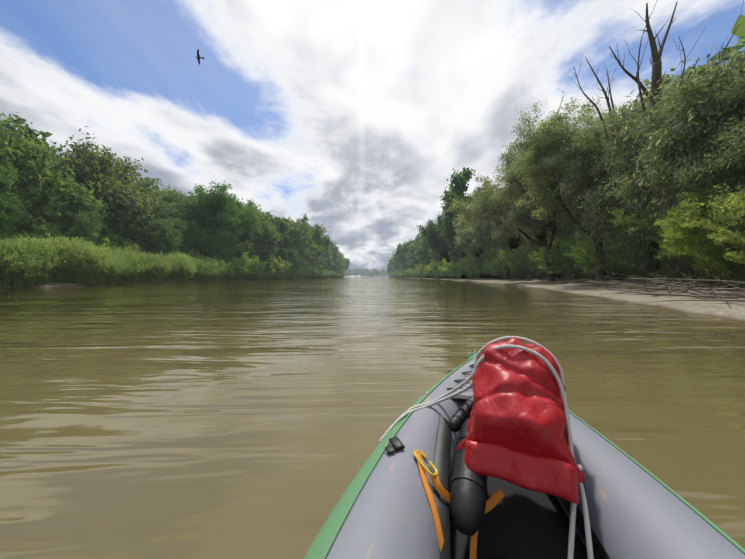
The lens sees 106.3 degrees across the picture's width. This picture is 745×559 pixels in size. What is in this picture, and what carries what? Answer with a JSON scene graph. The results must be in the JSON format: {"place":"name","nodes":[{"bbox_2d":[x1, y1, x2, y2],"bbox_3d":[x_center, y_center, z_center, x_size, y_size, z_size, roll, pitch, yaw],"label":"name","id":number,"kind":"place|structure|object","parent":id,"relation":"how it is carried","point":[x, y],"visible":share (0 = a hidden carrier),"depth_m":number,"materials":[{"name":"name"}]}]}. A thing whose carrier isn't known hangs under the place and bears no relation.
{"place":"outdoors","nodes":[
{"label":"outdoors","id":0,"kind":"place"},
{"bbox_2d":[0,277,744,558],"bbox_3d":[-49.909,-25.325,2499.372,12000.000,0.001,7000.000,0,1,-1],"label":"river water","id":1,"kind":"structure","parent":0,"point":[204,420],"depth_m":2.01,"materials":[{"name":"brown liquid"}]},
{"bbox_2d":[303,349,744,558],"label":"inflatable kayak","id":2,"kind":"object","parent":1,"relation":"on","point":[382,509],"visible":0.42,"depth_m":0.72,"materials":[{"name":"grey plastic"}]},
{"bbox_2d":[385,395,510,558],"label":"kayak gear","id":3,"kind":"object","parent":2,"relation":"on","point":[465,498],"visible":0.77,"depth_m":0.75,"materials":[{"name":"orange nylon webbing"},{"name":"yellow metal"},{"name":"black plastic"}]},
{"bbox_2d":[378,336,593,558],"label":"lashing rope","id":4,"kind":"object","parent":2,"relation":"on","point":[571,539],"visible":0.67,"depth_m":0.87,"materials":[{"name":"grey fabric"}]},
{"bbox_2d":[458,337,584,503],"bbox_3d":[0.465,0.384,0.903,0.313,0.369,0.419,0,1,28],"label":"dry bag","id":5,"kind":"object","parent":2,"relation":"on","point":[516,429],"visible":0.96,"depth_m":0.77,"materials":[{"name":"plastic"}]},
{"bbox_2d":[0,275,744,321],"bbox_3d":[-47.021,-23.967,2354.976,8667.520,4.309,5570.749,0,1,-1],"label":"terrain","id":6,"kind":"structure","parent":0,"point":[732,310],"depth_m":11.27,"materials":[{"name":"beige sand"}]},
{"bbox_2d":[0,112,21,150],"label":"tree","id":7,"kind":"object","parent":6,"relation":"on","point":[5,122],"visible":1,"depth_m":24.17,"materials":[{"name":"green plant"}]},
{"bbox_2d":[0,164,29,238],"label":"bush","id":8,"kind":"object","parent":6,"relation":"on","point":[7,223],"visible":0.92,"depth_m":23.86,"materials":[{"name":"green plant"}]},
{"bbox_2d":[2,198,55,239],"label":"bush","id":9,"kind":"object","parent":6,"relation":"on","point":[28,232],"visible":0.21,"depth_m":26.11,"materials":[{"name":"green plant"}]},
{"bbox_2d":[0,156,61,242],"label":"tree","id":10,"kind":"object","parent":6,"relation":"on","point":[42,199],"visible":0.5,"depth_m":25.84,"materials":[{"name":"green plant"}]},
{"bbox_2d":[3,114,67,168],"bbox_3d":[-52.154,-12.525,41.530,13.312,24.667,11.894,0,1,-33],"label":"tree","id":11,"kind":"object","parent":6,"relation":"on","point":[29,130],"visible":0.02,"depth_m":42.03,"materials":[{"name":"green plant"}]},
{"bbox_2d":[14,219,97,245],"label":"bush","id":12,"kind":"object","parent":6,"relation":"on","point":[40,236],"visible":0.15,"depth_m":27.89,"materials":[{"name":"green plant"}]},
{"bbox_2d":[0,112,114,231],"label":"tree","id":13,"kind":"object","parent":6,"relation":"on","point":[29,160],"visible":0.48,"depth_m":29.38,"materials":[{"name":"green plant"}]},
{"bbox_2d":[24,193,107,242],"bbox_3d":[-33.813,-4.743,30.646,8.698,9.244,6.371,0,1,2],"label":"bush","id":14,"kind":"object","parent":6,"relation":"on","point":[71,221],"visible":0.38,"depth_m":29.54,"materials":[{"name":"green plant"}]},
{"bbox_2d":[60,221,118,246],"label":"bush","id":15,"kind":"object","parent":6,"relation":"on","point":[103,233],"visible":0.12,"depth_m":33.03,"materials":[{"name":"green plant"}]},
{"bbox_2d":[51,126,158,230],"bbox_3d":[-35.866,-9.917,38.441,13.854,19.722,20.229,0,1,-10],"label":"tree","id":16,"kind":"object","parent":6,"relation":"on","point":[109,178],"visible":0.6,"depth_m":35.63,"materials":[{"name":"green plant"}]},
{"bbox_2d":[0,232,229,287],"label":"tall grass","id":17,"kind":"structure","parent":6,"relation":"on","point":[30,264],"depth_m":26.07,"materials":[{"name":"green plant"}]},
{"bbox_2d":[92,237,138,254],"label":"bush","id":18,"kind":"object","parent":6,"relation":"on","point":[129,247],"visible":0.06,"depth_m":33.37,"materials":[{"name":"green plant"}]},
{"bbox_2d":[92,201,145,251],"bbox_3d":[-34.461,-5.847,36.730,7.996,11.384,10.916,0,1,-25],"label":"bush","id":19,"kind":"object","parent":6,"relation":"on","point":[122,234],"visible":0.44,"depth_m":35.68,"materials":[{"name":"green plant"}]},
{"bbox_2d":[96,147,163,241],"bbox_3d":[-38.572,-9.748,40.542,16.574,19.106,8.081,0,1,13],"label":"tree","id":20,"kind":"object","parent":6,"relation":"on","point":[146,219],"visible":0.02,"depth_m":40.51,"materials":[{"name":"green plant"}]},
{"bbox_2d":[124,225,149,249],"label":"bush","id":21,"kind":"object","parent":6,"relation":"on","point":[135,231],"visible":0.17,"depth_m":38.72,"materials":[{"name":"green plant"}]},
{"bbox_2d":[135,177,166,202],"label":"tree","id":22,"kind":"object","parent":6,"relation":"on","point":[147,184],"visible":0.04,"depth_m":47.44,"materials":[{"name":"green plant"}]},
{"bbox_2d":[136,216,183,256],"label":"bush","id":23,"kind":"object","parent":6,"relation":"on","point":[161,239],"visible":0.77,"depth_m":39.74,"materials":[{"name":"green plant"}]},
{"bbox_2d":[141,214,187,254],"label":"bush","id":24,"kind":"object","parent":6,"relation":"on","point":[177,226],"depth_m":45.34,"materials":[{"name":"green plant"}]},
{"bbox_2d":[145,184,200,245],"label":"tree","id":25,"kind":"object","parent":6,"relation":"on","point":[171,202],"visible":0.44,"depth_m":49.31,"materials":[{"name":"green plant"}]},
{"bbox_2d":[154,185,197,201],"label":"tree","id":26,"kind":"object","parent":6,"relation":"on","point":[191,193],"visible":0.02,"depth_m":74.86,"materials":[{"name":"green plant"}]},
{"bbox_2d":[173,215,201,254],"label":"bush","id":27,"kind":"object","parent":6,"relation":"on","point":[190,231],"visible":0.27,"depth_m":48.81,"materials":[{"name":"green plant"}]},
{"bbox_2d":[178,235,206,256],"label":"bush","id":28,"kind":"object","parent":6,"relation":"on","point":[197,243],"visible":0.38,"depth_m":50.62,"materials":[{"name":"green plant"}]},
{"bbox_2d":[185,246,204,260],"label":"bush","id":29,"kind":"object","parent":6,"relation":"on","point":[195,255],"visible":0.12,"depth_m":49.30,"materials":[{"name":"green plant"}]},
{"bbox_2d":[194,227,239,262],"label":"bush","id":30,"kind":"object","parent":6,"relation":"on","point":[221,250],"visible":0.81,"depth_m":53.49,"materials":[{"name":"green plant"}]},
{"bbox_2d":[182,179,263,257],"bbox_3d":[-32.022,-10.036,56.801,18.286,19.284,13.395,0,1,-21],"label":"tree","id":31,"kind":"object","parent":6,"relation":"on","point":[213,212],"visible":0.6,"depth_m":54.36,"materials":[{"name":"green plant"}]},
{"bbox_2d":[210,251,249,276],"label":"bush","id":32,"kind":"object","parent":6,"relation":"on","point":[242,262],"visible":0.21,"depth_m":56.92,"materials":[{"name":"green plant"}]},
{"bbox_2d":[223,260,241,278],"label":"shrub","id":33,"kind":"object","parent":6,"relation":"on","point":[234,269],"visible":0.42,"depth_m":54.94,"materials":[{"name":"green plant"}]},
{"bbox_2d":[230,241,253,262],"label":"bush","id":34,"kind":"object","parent":6,"relation":"on","point":[240,249],"visible":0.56,"depth_m":58.69,"materials":[{"name":"green plant"}]},
{"bbox_2d":[230,198,253,252],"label":"tree","id":35,"kind":"object","parent":6,"relation":"on","point":[244,236],"visible":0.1,"depth_m":62.22,"materials":[{"name":"green plant"}]},
{"bbox_2d":[237,255,266,274],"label":"bush","id":36,"kind":"object","parent":6,"relation":"on","point":[254,261],"visible":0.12,"depth_m":61.81,"materials":[{"name":"green plant"}]},
{"bbox_2d":[237,197,282,261],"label":"tree","id":37,"kind":"object","parent":6,"relation":"on","point":[264,243],"visible":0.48,"depth_m":70.73,"materials":[{"name":"green plant"}]},
{"bbox_2d":[225,271,308,280],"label":"reed fringe","id":38,"kind":"object","parent":6,"relation":"on","point":[248,276],"visible":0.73,"depth_m":67.10,"materials":[{"name":"green plant"}]},
{"bbox_2d":[259,259,275,274],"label":"bush","id":39,"kind":"object","parent":6,"relation":"on","point":[270,262],"visible":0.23,"depth_m":72.00,"materials":[{"name":"green plant"}]},
{"bbox_2d":[264,256,284,275],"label":"bush","id":40,"kind":"object","parent":6,"relation":"on","point":[277,268],"visible":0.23,"depth_m":76.57,"materials":[{"name":"green plant"}]},
{"bbox_2d":[267,215,285,258],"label":"tree","id":41,"kind":"object","parent":6,"relation":"on","point":[282,252],"visible":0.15,"depth_m":85.50,"materials":[{"name":"green plant"}]},
{"bbox_2d":[275,216,291,249],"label":"tree","id":42,"kind":"object","parent":6,"relation":"on","point":[286,242],"visible":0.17,"depth_m":90.56,"materials":[{"name":"green plant"}]},
{"bbox_2d":[277,256,289,274],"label":"bush","id":43,"kind":"object","parent":6,"relation":"on","point":[280,260],"visible":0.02,"depth_m":82.97,"materials":[{"name":"green plant"}]},
{"bbox_2d":[279,248,299,263],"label":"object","id":44,"kind":"object","parent":6,"relation":"on","point":[289,258],"visible":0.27,"depth_m":88.82,"materials":[{"name":"green plant"}]},
{"bbox_2d":[286,248,298,269],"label":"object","id":45,"kind":"object","parent":6,"relation":"on","point":[293,256],"visible":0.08,"depth_m":90.26,"materials":[{"name":"green plant"}]},
{"bbox_2d":[274,217,318,261],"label":"tree","id":46,"kind":"object","parent":6,"relation":"on","point":[308,241],"visible":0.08,"depth_m":111.54,"materials":[{"name":"green plant"}]},
{"bbox_2d":[278,218,324,268],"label":"tree","id":47,"kind":"object","parent":6,"relation":"on","point":[293,233],"visible":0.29,"depth_m":100.12,"materials":[{"name":"green plant"}]},
{"bbox_2d":[302,223,336,260],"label":"tree","id":48,"kind":"object","parent":6,"relation":"on","point":[317,234],"visible":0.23,"depth_m":120.12,"materials":[{"name":"green plant"}]},
{"bbox_2d":[316,251,326,271],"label":"tree","id":49,"kind":"object","parent":6,"relation":"on","point":[319,267],"visible":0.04,"depth_m":137.53,"materials":[{"name":"green plant"}]},
{"bbox_2d":[325,245,334,266],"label":"tree","id":50,"kind":"object","parent":6,"relation":"on","point":[329,261],"visible":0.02,"depth_m":168.48,"materials":[{"name":"green plant"}]},
{"bbox_2d":[328,243,338,270],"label":"tree","id":51,"kind":"object","parent":6,"relation":"on","point":[334,260],"visible":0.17,"depth_m":195.02,"materials":[{"name":"green plant"}]},
{"bbox_2d":[330,244,341,269],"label":"tree","id":52,"kind":"object","parent":6,"relation":"on","point":[334,247],"visible":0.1,"depth_m":202.94,"materials":[{"name":"green plant"}]},
{"bbox_2d":[338,252,346,273],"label":"tree","id":53,"kind":"object","parent":6,"relation":"on","point":[341,266],"visible":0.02,"depth_m":231.24,"materials":[{"name":"green plant"}]},
{"bbox_2d":[386,255,395,273],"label":"tree","id":54,"kind":"object","parent":6,"relation":"on","point":[389,266],"visible":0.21,"depth_m":329.12,"materials":[{"name":"green plant"}]},
{"bbox_2d":[392,249,399,268],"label":"tree","id":55,"kind":"object","parent":6,"relation":"on","point":[395,262],"visible":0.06,"depth_m":261.83,"materials":[{"name":"green plant"}]},
{"bbox_2d":[392,238,416,266],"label":"tree","id":56,"kind":"object","parent":6,"relation":"on","point":[402,251],"visible":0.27,"depth_m":192.98,"materials":[{"name":"green plant"}]},
{"bbox_2d":[404,243,414,269],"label":"tree","id":57,"kind":"object","parent":6,"relation":"on","point":[408,258],"visible":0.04,"depth_m":185.44,"materials":[{"name":"green plant"}]},
{"bbox_2d":[407,233,420,269],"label":"tree","id":58,"kind":"object","parent":6,"relation":"on","point":[413,263],"visible":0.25,"depth_m":167.95,"materials":[{"name":"green plant"}]},
{"bbox_2d":[413,235,443,268],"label":"tree","id":59,"kind":"object","parent":6,"relation":"on","point":[425,253],"visible":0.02,"depth_m":120.88,"materials":[{"name":"green plant"}]},
{"bbox_2d":[417,188,453,277],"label":"poplar tree","id":60,"kind":"object","parent":6,"relation":"on","point":[438,244],"visible":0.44,"depth_m":94.57,"materials":[{"name":"green plant"}]},
{"bbox_2d":[429,259,446,277],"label":"shrub","id":61,"kind":"object","parent":6,"relation":"on","point":[434,266],"visible":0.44,"depth_m":98.72,"materials":[{"name":"green plant"}]},
{"bbox_2d":[427,248,460,263],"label":"tree","id":62,"kind":"object","parent":6,"relation":"on","point":[435,257],"visible":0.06,"depth_m":111.44,"materials":[{"name":"green plant"}]},
{"bbox_2d":[442,262,461,278],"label":"shrub","id":63,"kind":"object","parent":6,"relation":"on","point":[453,274],"visible":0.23,"depth_m":76.24,"materials":[{"name":"green plant"}]},
{"bbox_2d":[439,167,475,277],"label":"poplar tree","id":64,"kind":"object","parent":6,"relation":"on","point":[459,187],"visible":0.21,"depth_m":73.00,"materials":[{"name":"green plant"}]},
{"bbox_2d":[441,253,474,277],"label":"shrub","id":65,"kind":"object","parent":6,"relation":"on","point":[456,269],"visible":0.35,"depth_m":72.42,"materials":[{"name":"green plant"}]},
{"bbox_2d":[435,183,482,259],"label":"poplar tree","id":66,"kind":"object","parent":6,"relation":"on","point":[450,241],"visible":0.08,"depth_m":80.44,"materials":[{"name":"green plant"}]},
{"bbox_2d":[452,212,492,278],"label":"willow tree","id":67,"kind":"object","parent":6,"relation":"on","point":[469,242],"visible":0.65,"depth_m":59.36,"materials":[{"name":"green plant"}]},
{"bbox_2d":[463,251,490,276],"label":"shrub","id":68,"kind":"object","parent":6,"relation":"on","point":[475,259],"visible":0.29,"depth_m":59.45,"materials":[{"name":"green plant"}]},
{"bbox_2d":[473,257,490,277],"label":"shrub","id":69,"kind":"object","parent":6,"relation":"on","point":[479,270],"visible":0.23,"depth_m":58.38,"materials":[{"name":"green plant"}]},
{"bbox_2d":[467,192,505,249],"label":"willow tree","id":70,"kind":"object","parent":6,"relation":"on","point":[475,229],"visible":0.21,"depth_m":54.66,"materials":[{"name":"green plant"}]},
{"bbox_2d":[484,250,502,278],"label":"shrub","id":71,"kind":"object","parent":6,"relation":"on","point":[490,268],"visible":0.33,"depth_m":52.53,"materials":[{"name":"green plant"}]},
{"bbox_2d":[490,250,505,274],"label":"shrub","id":72,"kind":"object","parent":6,"relation":"on","point":[498,270],"visible":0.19,"depth_m":49.51,"materials":[{"name":"green plant"}]},
{"bbox_2d":[446,128,580,280],"bbox_3d":[16.045,-8.741,33.176,14.534,17.936,10.338,0,1,36],"label":"willow tree","id":73,"kind":"object","parent":6,"relation":"on","point":[530,226],"visible":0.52,"depth_m":31.19,"materials":[{"name":"green plant"}]},
{"bbox_2d":[499,249,527,278],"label":"shrub","id":74,"kind":"object","parent":6,"relation":"on","point":[512,261],"visible":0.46,"depth_m":41.90,"materials":[{"name":"green plant"}]},
{"bbox_2d":[480,188,557,279],"bbox_3d":[23.249,-8.365,46.525,12.482,17.053,15.685,0,1,14],"label":"willow tree","id":75,"kind":"object","parent":6,"relation":"on","point":[509,244],"visible":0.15,"depth_m":46.23,"materials":[{"name":"green plant"}]},
{"bbox_2d":[509,248,534,277],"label":"shrub","id":76,"kind":"object","parent":6,"relation":"on","point":[523,264],"visible":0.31,"depth_m":39.97,"materials":[{"name":"green plant"}]},
{"bbox_2d":[518,246,544,278],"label":"shrub","id":77,"kind":"object","parent":6,"relation":"on","point":[532,262],"visible":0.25,"depth_m":37.09,"materials":[{"name":"green plant"}]},
{"bbox_2d":[511,217,564,252],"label":"willow tree","id":78,"kind":"object","parent":6,"relation":"on","point":[525,243],"visible":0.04,"depth_m":39.17,"materials":[{"name":"green plant"}]},
{"bbox_2d":[527,231,569,268],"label":"shrub","id":79,"kind":"object","parent":6,"relation":"on","point":[535,247],"visible":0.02,"depth_m":36.29,"materials":[{"name":"green plant"}]},
{"bbox_2d":[535,238,569,278],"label":"shrub","id":80,"kind":"object","parent":6,"relation":"on","point":[557,274],"visible":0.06,"depth_m":32.26,"materials":[{"name":"green plant"}]},
{"bbox_2d":[527,237,579,279],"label":"shrub","id":81,"kind":"object","parent":6,"relation":"on","point":[545,252],"visible":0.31,"depth_m":28.88,"materials":[{"name":"green plant"}]},
{"bbox_2d":[531,229,579,269],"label":"shrub","id":82,"kind":"object","parent":6,"relation":"on","point":[564,241],"visible":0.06,"depth_m":31.71,"materials":[{"name":"green plant"}]},
{"bbox_2d":[503,271,618,282],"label":"driftwood branches","id":83,"kind":"object","parent":6,"relation":"on","point":[552,278],"depth_m":29.22,"materials":[{"name":"brown wood"}]},
{"bbox_2d":[547,245,591,280],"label":"shrub","id":84,"kind":"object","parent":6,"relation":"on","point":[569,262],"visible":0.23,"depth_m":27.55,"materials":[{"name":"green plant"}]},
{"bbox_2d":[500,96,642,281],"bbox_3d":[16.373,-6.753,20.310,9.083,14.012,12.131,0,1,-37],"label":"willow tree","id":85,"kind":"object","parent":6,"relation":"on","point":[563,163],"visible":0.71,"depth_m":20.52,"materials":[{"name":"green plant"}]},
{"bbox_2d":[556,127,589,229],"bbox_3d":[22.712,-6.493,25.191,13.968,13.743,14.576,0,1,20],"label":"willow tree","id":86,"kind":"object","parent":6,"relation":"on","point":[575,216],"visible":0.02,"depth_m":26.46,"materials":[{"name":"green plant"}]},
{"bbox_2d":[561,234,606,279],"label":"shrub","id":87,"kind":"object","parent":6,"relation":"on","point":[571,251],"visible":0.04,"depth_m":25.01,"materials":[{"name":"green plant"}]},
{"bbox_2d":[563,240,608,280],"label":"shrub","id":88,"kind":"object","parent":6,"relation":"on","point":[587,261],"visible":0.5,"depth_m":22.63,"materials":[{"name":"green plant"}]},
{"bbox_2d":[461,253,744,291],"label":"herb layer vegetation","id":89,"kind":"object","parent":6,"relation":"on","point":[689,271],"visible":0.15,"depth_m":13.22,"materials":[{"name":"green plant"}]},
{"bbox_2d":[582,230,629,280],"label":"shrub","id":90,"kind":"object","parent":6,"relation":"on","point":[608,265],"visible":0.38,"depth_m":20.33,"materials":[{"name":"green plant"}]},
{"bbox_2d":[604,228,656,281],"bbox_3d":[16.472,-1.613,17.541,4.454,3.632,2.709,0,1,-37],"label":"shrub","id":91,"kind":"object","parent":6,"relation":"on","point":[626,267],"visible":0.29,"depth_m":17.54,"materials":[{"name":"green plant"}]},
{"bbox_2d":[615,199,663,254],"bbox_3d":[17.790,-2.931,14.636,7.423,5.519,5.160,0,1,3],"label":"shrub","id":92,"kind":"object","parent":6,"relation":"on","point":[622,227],"depth_m":16.15,"materials":[{"name":"green plant"}]},
{"bbox_2d":[612,224,676,277],"bbox_3d":[16.237,-1.705,15.742,4.212,3.697,2.562,1,1,41],"label":"shrub","id":93,"kind":"object","parent":6,"relation":"on","point":[637,261],"visible":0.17,"depth_m":16.29,"materials":[{"name":"green plant"}]},
{"bbox_2d":[608,178,693,258],"bbox_3d":[15.634,-3.004,11.939,8.348,5.751,5.804,0,1,21],"label":"shrub","id":94,"kind":"object","parent":6,"relation":"on","point":[631,222],"visible":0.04,"depth_m":14.36,"materials":[{"name":"green plant"}]},
{"bbox_2d":[558,59,744,264],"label":"willow tree","id":95,"kind":"object","parent":6,"relation":"on","point":[600,224],"visible":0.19,"depth_m":17.09,"materials":[{"name":"green plant"}]},
{"bbox_2d":[574,54,624,152],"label":"dead branches","id":96,"kind":"object","parent":95,"relation":"on","point":[607,98],"visible":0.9,"depth_m":17.12,"materials":[{"name":"brown wood"}]},
{"bbox_2d":[609,1,698,280],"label":"dead snag","id":97,"kind":"object","parent":6,"relation":"on","point":[656,54],"visible":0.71,"depth_m":15.53,"materials":[{"name":"brown wood"}]},
{"bbox_2d":[566,262,744,302],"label":"driftwood branches","id":98,"kind":"object","parent":6,"relation":"on","point":[694,288],"depth_m":9.53,"materials":[{"name":"brown wood"}]},
{"bbox_2d":[588,36,744,279],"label":"willow tree","id":99,"kind":"object","parent":6,"relation":"on","point":[632,152],"visible":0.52,"depth_m":11.58,"materials":[{"name":"green plant"}]},
{"bbox_2d":[624,0,743,110],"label":"dead branches","id":100,"kind":"object","parent":99,"relation":"attached to","point":[640,91],"visible":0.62,"depth_m":12.55,"materials":[{"name":"brown wood"}]},
{"bbox_2d":[638,203,710,276],"bbox_3d":[15.087,-1.933,12.231,3.011,4.087,5.269,0,1,9],"label":"shrub","id":101,"kind":"object","parent":6,"relation":"on","point":[658,240],"visible":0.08,"depth_m":13.67,"materials":[{"name":"green plant"}]},
{"bbox_2d":[654,206,700,260],"bbox_3d":[15.445,-2.983,11.685,5.333,5.707,7.671,0,1,14],"label":"shrub","id":102,"kind":"object","parent":6,"relation":"on","point":[661,253],"visible":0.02,"depth_m":12.87,"materials":[{"name":"green plant"}]},
{"bbox_2d":[641,48,744,229],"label":"willow tree","id":103,"kind":"object","parent":6,"relation":"on","point":[697,92],"visible":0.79,"depth_m":9.60,"materials":[{"name":"green plant"}]},
{"bbox_2d":[654,183,744,263],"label":"shrub","id":104,"kind":"object","parent":6,"relation":"on","point":[733,205],"visible":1,"depth_m":8.07,"materials":[{"name":"green plant"}]},
{"bbox_2d":[656,183,744,291],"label":"shrub","id":105,"kind":"object","parent":6,"relation":"on","point":[715,250],"visible":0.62,"depth_m":9.51,"materials":[{"name":"green plant"}]},
{"bbox_2d":[666,175,744,279],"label":"shrub","id":106,"kind":"object","parent":6,"relation":"on","point":[700,210],"visible":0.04,"depth_m":10.30,"materials":[{"name":"green plant"}]},
{"bbox_2d":[683,15,744,83],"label":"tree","id":107,"kind":"object","parent":6,"relation":"on","point":[740,32],"depth_m":21.13,"materials":[{"name":"green plant"}]},
{"bbox_2d":[728,185,744,224],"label":"shrub","id":108,"kind":"object","parent":6,"relation":"on","point":[739,197],"visible":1,"depth_m":6.68,"materials":[{"name":"green plant"}]},
{"bbox_2d":[0,0,744,276],"label":"sky","id":109,"kind":"structure","parent":0,"point":[356,117],"materials":[{"name":"white"}]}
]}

